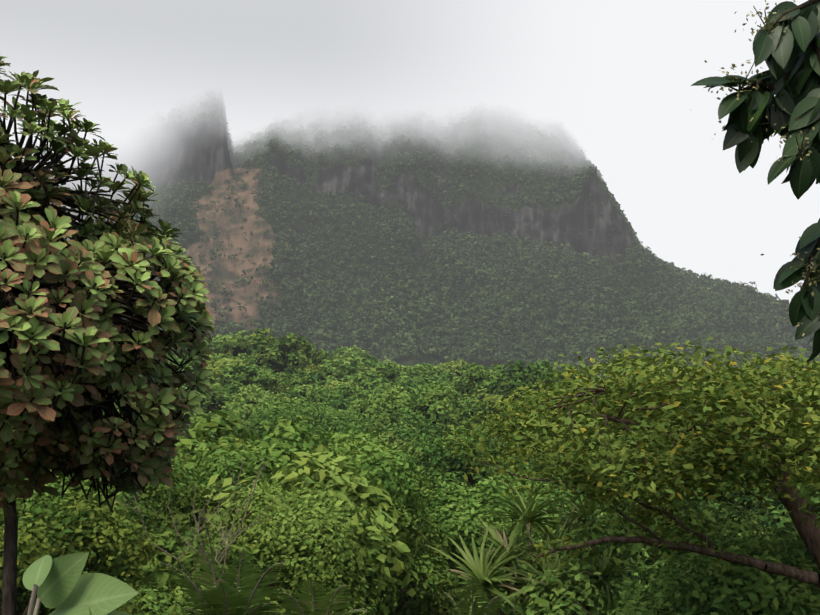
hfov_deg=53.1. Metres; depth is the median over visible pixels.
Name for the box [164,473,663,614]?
palm plants
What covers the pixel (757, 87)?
hanging branch flower buds
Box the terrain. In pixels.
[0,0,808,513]
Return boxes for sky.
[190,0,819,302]
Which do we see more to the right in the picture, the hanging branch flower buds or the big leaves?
the hanging branch flower buds
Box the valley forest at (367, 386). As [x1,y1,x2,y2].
[21,328,819,614]
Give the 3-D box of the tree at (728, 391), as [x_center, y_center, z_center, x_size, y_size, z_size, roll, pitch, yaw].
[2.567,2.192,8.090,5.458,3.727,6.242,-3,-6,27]
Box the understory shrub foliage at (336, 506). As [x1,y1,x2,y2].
[0,408,819,614]
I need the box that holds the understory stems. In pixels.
[0,447,758,614]
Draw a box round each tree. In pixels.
[0,56,217,614]
[438,337,819,587]
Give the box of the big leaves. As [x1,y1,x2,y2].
[22,552,137,614]
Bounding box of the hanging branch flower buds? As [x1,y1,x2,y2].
[704,0,819,358]
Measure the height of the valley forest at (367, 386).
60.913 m
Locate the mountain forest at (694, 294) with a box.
[0,12,819,386]

